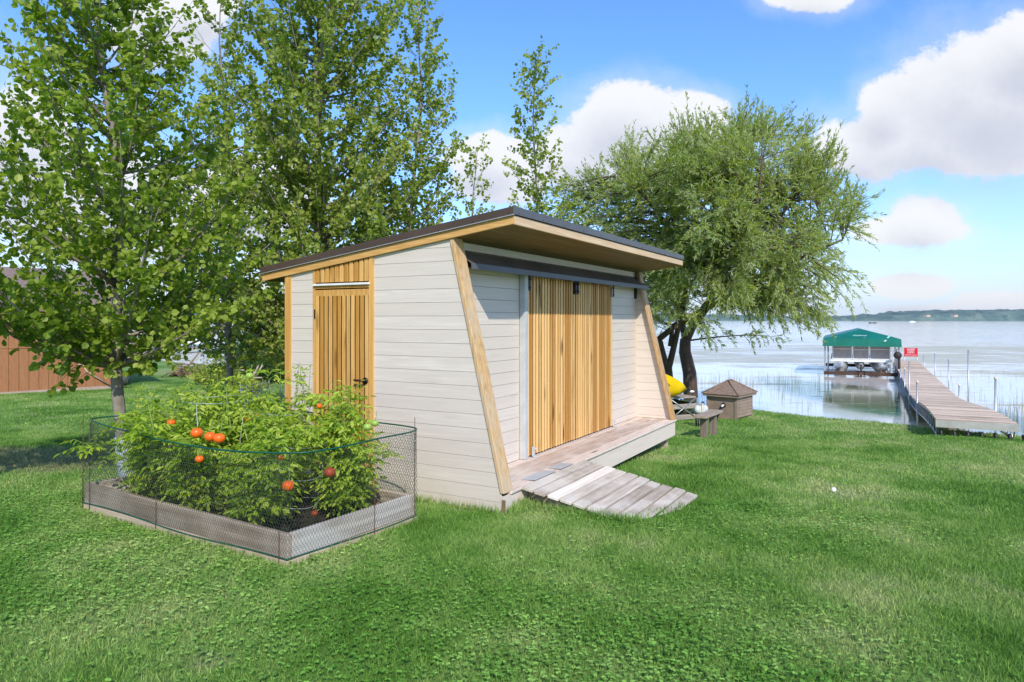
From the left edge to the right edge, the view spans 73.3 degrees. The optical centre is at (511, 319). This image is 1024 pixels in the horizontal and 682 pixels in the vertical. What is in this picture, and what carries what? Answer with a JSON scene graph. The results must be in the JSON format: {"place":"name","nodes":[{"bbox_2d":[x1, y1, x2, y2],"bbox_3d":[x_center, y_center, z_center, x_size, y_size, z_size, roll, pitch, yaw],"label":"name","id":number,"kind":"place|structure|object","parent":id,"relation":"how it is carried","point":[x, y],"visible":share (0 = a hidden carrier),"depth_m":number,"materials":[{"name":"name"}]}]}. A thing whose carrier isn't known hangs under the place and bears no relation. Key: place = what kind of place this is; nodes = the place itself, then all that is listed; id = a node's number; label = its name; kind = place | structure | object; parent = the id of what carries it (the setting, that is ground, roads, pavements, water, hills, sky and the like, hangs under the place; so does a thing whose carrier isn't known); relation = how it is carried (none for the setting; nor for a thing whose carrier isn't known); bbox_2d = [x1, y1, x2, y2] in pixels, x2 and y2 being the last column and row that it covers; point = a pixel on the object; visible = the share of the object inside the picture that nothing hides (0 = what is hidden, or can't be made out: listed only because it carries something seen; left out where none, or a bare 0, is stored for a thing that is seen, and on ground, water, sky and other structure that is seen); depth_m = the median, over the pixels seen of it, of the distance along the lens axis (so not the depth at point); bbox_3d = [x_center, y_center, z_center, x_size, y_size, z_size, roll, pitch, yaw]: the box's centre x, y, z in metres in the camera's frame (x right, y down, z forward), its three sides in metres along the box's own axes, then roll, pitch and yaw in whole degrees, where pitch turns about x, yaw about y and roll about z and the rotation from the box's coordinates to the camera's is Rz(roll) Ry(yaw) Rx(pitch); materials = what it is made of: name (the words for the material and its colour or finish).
{"place":"outdoors","nodes":[
{"label":"outdoors","id":0,"kind":"place"},
{"bbox_2d":[0,360,1023,681],"bbox_3d":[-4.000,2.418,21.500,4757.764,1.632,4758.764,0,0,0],"label":"ground","id":1,"kind":"structure","parent":0,"point":[154,380],"depth_m":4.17,"materials":[{"name":"green plant"}]},
{"bbox_2d":[0,93,28,288],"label":"poplar tree","id":2,"kind":"object","parent":1,"relation":"on","point":[5,257],"visible":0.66,"depth_m":6.28,"materials":[{"name":"green plant"}]},
{"bbox_2d":[0,267,130,393],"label":"brown outbuilding","id":3,"kind":"structure","parent":1,"relation":"on","point":[17,375],"depth_m":20.86,"materials":[{"name":"brown wood"}]},
{"bbox_2d":[0,0,293,476],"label":"poplar tree","id":4,"kind":"object","parent":1,"relation":"on","point":[82,333],"visible":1,"depth_m":7.14,"materials":[{"name":"green plant"}]},
{"bbox_2d":[161,352,203,376],"bbox_3d":[-12.919,1.850,27.323,1.884,1.114,1.760,0,0,0],"label":"brush pile","id":5,"kind":"object","parent":1,"relation":"on","point":[180,372],"visible":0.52,"depth_m":27.27,"materials":[{"name":"brown wood"}]},
{"bbox_2d":[189,358,212,385],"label":"yellow shrub","id":6,"kind":"object","parent":1,"relation":"on","point":[193,371],"visible":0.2,"depth_m":23.38,"materials":[{"name":"green plant"}]},
{"bbox_2d":[195,355,241,388],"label":"yellow shrub","id":7,"kind":"object","parent":1,"relation":"on","point":[222,375],"visible":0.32,"depth_m":21.30,"materials":[{"name":"green plant"}]},
{"bbox_2d":[132,0,304,395],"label":"poplar tree","id":8,"kind":"object","parent":1,"relation":"on","point":[229,352],"visible":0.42,"depth_m":10.94,"materials":[{"name":"green plant"}]},
{"bbox_2d":[205,377,243,398],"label":"green shrub","id":9,"kind":"object","parent":1,"relation":"on","point":[221,387],"visible":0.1,"depth_m":18.71,"materials":[{"name":"green plant"}]},
{"bbox_2d":[217,327,278,359],"bbox_3d":[-10.759,1.260,28.967,3.180,2.028,3.183,0,0,0],"label":"green shrub","id":10,"kind":"object","parent":1,"relation":"on","point":[238,345],"visible":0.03,"depth_m":28.18,"materials":[{"name":"green plant"}]},
{"bbox_2d":[235,364,262,382],"bbox_3d":[-9.072,1.843,23.050,1.571,0.792,0.156,0,0,0],"label":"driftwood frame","id":11,"kind":"object","parent":1,"relation":"on","point":[255,371],"visible":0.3,"depth_m":22.98,"materials":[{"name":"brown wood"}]},
{"bbox_2d":[83,464,415,567],"bbox_3d":[-2.220,1.555,5.705,2.644,0.310,1.274,0,0,33],"label":"raised garden bed","id":12,"kind":"object","parent":1,"relation":"on","point":[322,512],"visible":0.41,"depth_m":5.16,"materials":[{"name":"wood"}]},
{"bbox_2d":[53,387,223,498],"bbox_3d":[-3.113,1.073,5.944,1.282,1.000,0.953,0,0,16],"label":"tomato plant","id":13,"kind":"object","parent":12,"relation":"on","point":[81,448],"visible":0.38,"depth_m":5.78,"materials":[{"name":"green plant"}]},
{"bbox_2d":[108,379,253,511],"bbox_3d":[-2.558,1.023,5.343,0.976,1.098,1.579,0,0,-10],"label":"tomato plant","id":14,"kind":"object","parent":12,"relation":"on","point":[207,434],"visible":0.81,"depth_m":5.34,"materials":[{"name":"green plant"}]},
{"bbox_2d":[176,395,245,510],"bbox_3d":[-2.450,1.129,5.610,0.525,0.983,0.525,0,0,0],"label":"tomato cage","id":15,"kind":"object","parent":12,"relation":"in","point":[215,403],"visible":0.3,"depth_m":5.59,"materials":[{"name":"metal"}]},
{"bbox_2d":[174,364,262,491],"bbox_3d":[-2.639,0.987,6.216,0.887,1.169,1.151,0,0,-11],"label":"tomato plant","id":16,"kind":"object","parent":12,"relation":"on","point":[249,375],"visible":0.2,"depth_m":6.14,"materials":[{"name":"green plant"}]},
{"bbox_2d":[81,407,417,563],"bbox_3d":[-2.201,1.245,5.685,2.916,0.910,1.553,0,0,35],"label":"wire fence","id":17,"kind":"object","parent":12,"relation":"on","point":[414,431],"visible":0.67,"depth_m":4.99,"materials":[{"name":"grey metal"}]},
{"bbox_2d":[206,397,345,525],"bbox_3d":[-1.829,1.086,5.188,0.972,0.972,1.217,0,0,0],"label":"tomato plant","id":18,"kind":"object","parent":12,"relation":"on","point":[270,441],"visible":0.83,"depth_m":5.06,"materials":[{"name":"green plant"}]},
{"bbox_2d":[226,362,334,496],"bbox_3d":[-1.863,0.970,5.899,1.021,1.203,1.167,0,0,-39],"label":"tomato plant","id":19,"kind":"object","parent":12,"relation":"on","point":[268,400],"visible":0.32,"depth_m":5.87,"materials":[{"name":"green plant"}]},
{"bbox_2d":[252,406,309,493],"bbox_3d":[-1.959,1.189,5.816,0.485,0.863,0.485,0,0,0],"label":"tomato cage","id":20,"kind":"object","parent":12,"relation":"on","point":[284,415],"visible":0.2,"depth_m":5.87,"materials":[{"name":"metal"}]},
{"bbox_2d":[276,437,326,526],"bbox_3d":[-1.655,1.279,5.311,0.445,0.683,0.445,0,0,0],"label":"tomato cage","id":21,"kind":"object","parent":12,"relation":"in","point":[305,480],"visible":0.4,"depth_m":5.19,"materials":[{"name":"metal"}]},
{"bbox_2d":[288,380,403,518],"bbox_3d":[-1.290,1.027,5.433,0.914,1.090,0.988,0,0,-35],"label":"tomato plant","id":22,"kind":"object","parent":12,"relation":"on","point":[339,431],"visible":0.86,"depth_m":5.40,"materials":[{"name":"green plant"}]},
{"bbox_2d":[235,376,268,393],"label":"green shrub","id":23,"kind":"object","parent":1,"relation":"on","point":[253,384],"visible":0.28,"depth_m":20.41,"materials":[{"name":"green plant"}]},
{"bbox_2d":[233,347,284,383],"bbox_3d":[-8.621,1.461,24.503,3.048,1.596,3.121,0,0,0],"label":"green shrub","id":24,"kind":"object","parent":1,"relation":"on","point":[248,363],"visible":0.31,"depth_m":23.76,"materials":[{"name":"green plant"}]},
{"bbox_2d":[239,381,284,402],"bbox_3d":[-6.339,1.995,18.500,1.941,0.600,1.908,0,0,0],"label":"wire enclosure","id":25,"kind":"object","parent":1,"relation":"on","point":[283,391],"visible":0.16,"depth_m":18.89,"materials":[{"name":"metal"}]},
{"bbox_2d":[166,0,455,373],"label":"poplar tree","id":26,"kind":"object","parent":1,"relation":"on","point":[318,206],"visible":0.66,"depth_m":11.31,"materials":[{"name":"green plant"}]},
{"bbox_2d":[74,444,716,571],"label":"edge grass","id":27,"kind":"structure","parent":1,"relation":"on","point":[525,504],"depth_m":5.83,"materials":[{"name":"green plant"}]},
{"bbox_2d":[347,0,487,241],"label":"poplar tree","id":28,"kind":"object","parent":1,"relation":"on","point":[425,133],"visible":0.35,"depth_m":12.66,"materials":[{"name":"green plant"}]},
{"bbox_2d":[260,206,683,513],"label":"garden shed","id":29,"kind":"structure","parent":1,"relation":"on","point":[496,356],"depth_m":6.97,"materials":[{"name":"paint"}]},
{"bbox_2d":[313,256,375,484],"bbox_3d":[-1.701,0.560,6.855,0.815,2.380,0.095,0,0,30],"label":"side door","id":30,"kind":"structure","parent":29,"relation":"in","point":[362,270],"depth_m":6.86,"materials":[{"name":"brown wood"}]},
{"bbox_2d":[528,275,576,455],"bbox_3d":[0.483,0.499,8.024,0.063,1.977,1.260,0,0,30],"label":"sliding door","id":31,"kind":"structure","parent":29,"relation":"in","point":[551,303],"depth_m":7.97,"materials":[{"name":"brown wood"}]},
{"bbox_2d":[575,281,614,438],"bbox_3d":[1.113,0.499,9.125,0.063,1.977,1.240,0,0,30],"label":"sliding door","id":32,"kind":"structure","parent":29,"relation":"in","point":[593,302],"depth_m":9.08,"materials":[{"name":"brown wood"}]},
{"bbox_2d":[449,133,494,219],"bbox_3d":[-0.779,-0.813,14.339,1.349,6.035,1.466,0,0,-26],"label":"poplar tree","id":33,"kind":"object","parent":1,"relation":"on","point":[467,166],"visible":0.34,"depth_m":14.17,"materials":[{"name":"green plant"}]},
{"bbox_2d":[0,383,1021,440],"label":"lawn grass","id":34,"kind":"structure","parent":1,"relation":"on","point":[110,409],"depth_m":14.33,"materials":[{"name":"green plant"}]},
{"bbox_2d":[502,35,576,221],"bbox_3d":[0.337,-1.745,13.665,2.220,7.899,2.102,0,0,0],"label":"poplar tree","id":35,"kind":"object","parent":1,"relation":"on","point":[537,157],"visible":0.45,"depth_m":13.68,"materials":[{"name":"green plant"}]},
{"bbox_2d":[521,460,696,518],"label":"entry ramp","id":36,"kind":"structure","parent":1,"relation":"on","point":[591,485],"depth_m":6.48,"materials":[{"name":"grey wood"}]},
{"bbox_2d":[642,272,708,376],"bbox_3d":[3.876,0.137,18.493,2.827,4.629,3.185,0,0,45],"label":"willow tree","id":37,"kind":"object","parent":1,"relation":"on","point":[672,343],"visible":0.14,"depth_m":18.13,"materials":[{"name":"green plant"}]},
{"bbox_2d":[671,394,698,419],"bbox_3d":[3.097,1.910,15.160,1.572,0.500,1.287,0,0,-25],"label":"stored dock section","id":38,"kind":"object","parent":1,"relation":"on","point":[685,414],"visible":0.23,"depth_m":14.82,"materials":[{"name":"metal"}]},
{"bbox_2d":[666,374,694,396],"bbox_3d":[2.696,1.388,15.534,3.088,0.728,0.533,0,0,45],"label":"kayak","id":39,"kind":"object","parent":38,"relation":"on","point":[676,387],"visible":0.24,"depth_m":14.59,"materials":[{"name":"yellow plastic"}]},
{"bbox_2d":[694,402,707,426],"bbox_3d":[3.743,1.917,13.598,0.305,0.580,0.130,0,0,-17],"label":"outdoor outlet","id":40,"kind":"object","parent":1,"relation":"on","point":[701,408],"visible":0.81,"depth_m":13.55,"materials":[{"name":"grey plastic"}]},
{"bbox_2d":[694,409,722,436],"bbox_3d":[3.430,1.963,12.000,0.220,0.685,0.958,0,0,33],"label":"plank bench","id":41,"kind":"object","parent":1,"relation":"on","point":[710,414],"visible":0.73,"depth_m":11.88,"materials":[{"name":"grey wood"}]},
{"bbox_2d":[533,84,887,411],"bbox_3d":[5.126,-1.754,17.147,8.686,8.220,7.118,0,0,-29],"label":"willow tree","id":42,"kind":"object","parent":1,"relation":"on","point":[732,188],"visible":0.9,"depth_m":15.43,"materials":[{"name":"green plant"}]},
{"bbox_2d":[701,379,757,419],"bbox_3d":[4.863,1.795,15.488,0.889,0.897,1.227,0,0,41],"label":"pump box","id":43,"kind":"object","parent":1,"relation":"on","point":[732,398],"visible":0.85,"depth_m":15.27,"materials":[{"name":"brown wood"}]},
{"bbox_2d":[0,425,1023,513],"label":"lawn grass","id":44,"kind":"structure","parent":0,"point":[821,447],"depth_m":8.32,"materials":[{"name":"green plant"}]},
{"bbox_2d":[0,0,1023,315],"label":"sky","id":45,"kind":"structure","parent":0,"point":[929,94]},
{"bbox_2d":[122,309,1023,320],"bbox_3d":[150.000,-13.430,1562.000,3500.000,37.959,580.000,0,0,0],"label":"wooded shore","id":46,"kind":"structure","parent":0,"point":[984,315],"depth_m":1430.46,"materials":[{"name":"green plant"}]},
{"bbox_2d":[128,321,1023,435],"bbox_3d":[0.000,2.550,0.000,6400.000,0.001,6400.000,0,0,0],"label":"lake water","id":47,"kind":"structure","parent":0,"point":[994,347],"depth_m":38.28,"materials":[{"name":"blue liquid"}]},
{"bbox_2d":[697,369,1023,434],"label":"shore reeds","id":48,"kind":"object","parent":47,"relation":"in","point":[999,409],"visible":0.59,"depth_m":22.01,"materials":[{"name":"green plant"}]},
{"bbox_2d":[823,328,901,377],"bbox_3d":[16.792,1.935,33.300,3.140,3.030,6.220,0,0,25],"label":"lift","id":49,"kind":"object","parent":47,"relation":"in","point":[859,337],"visible":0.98,"depth_m":30.70,"materials":[{"name":"teal fabric"}]},
{"bbox_2d":[831,346,891,372],"bbox_3d":[16.848,1.778,33.419,2.440,1.255,6.157,0,0,25],"label":"pontoon boat","id":50,"kind":"object","parent":49,"relation":"on","point":[877,359],"visible":0.95,"depth_m":31.02,"materials":[{"name":"white paint"}]},
{"bbox_2d":[893,349,1023,440],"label":"lake dock","id":51,"kind":"object","parent":47,"relation":"in","point":[941,403],"visible":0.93,"depth_m":14.40,"materials":[{"name":"grey wood"}]},
{"bbox_2d":[904,348,917,360],"bbox_3d":[21.462,2.585,37.016,0.640,2.130,0.064,0,0,26],"label":"dock sign","id":52,"kind":"object","parent":51,"relation":"on","point":[912,352],"visible":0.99,"depth_m":36.98,"materials":[{"name":"red metal"}]}
]}

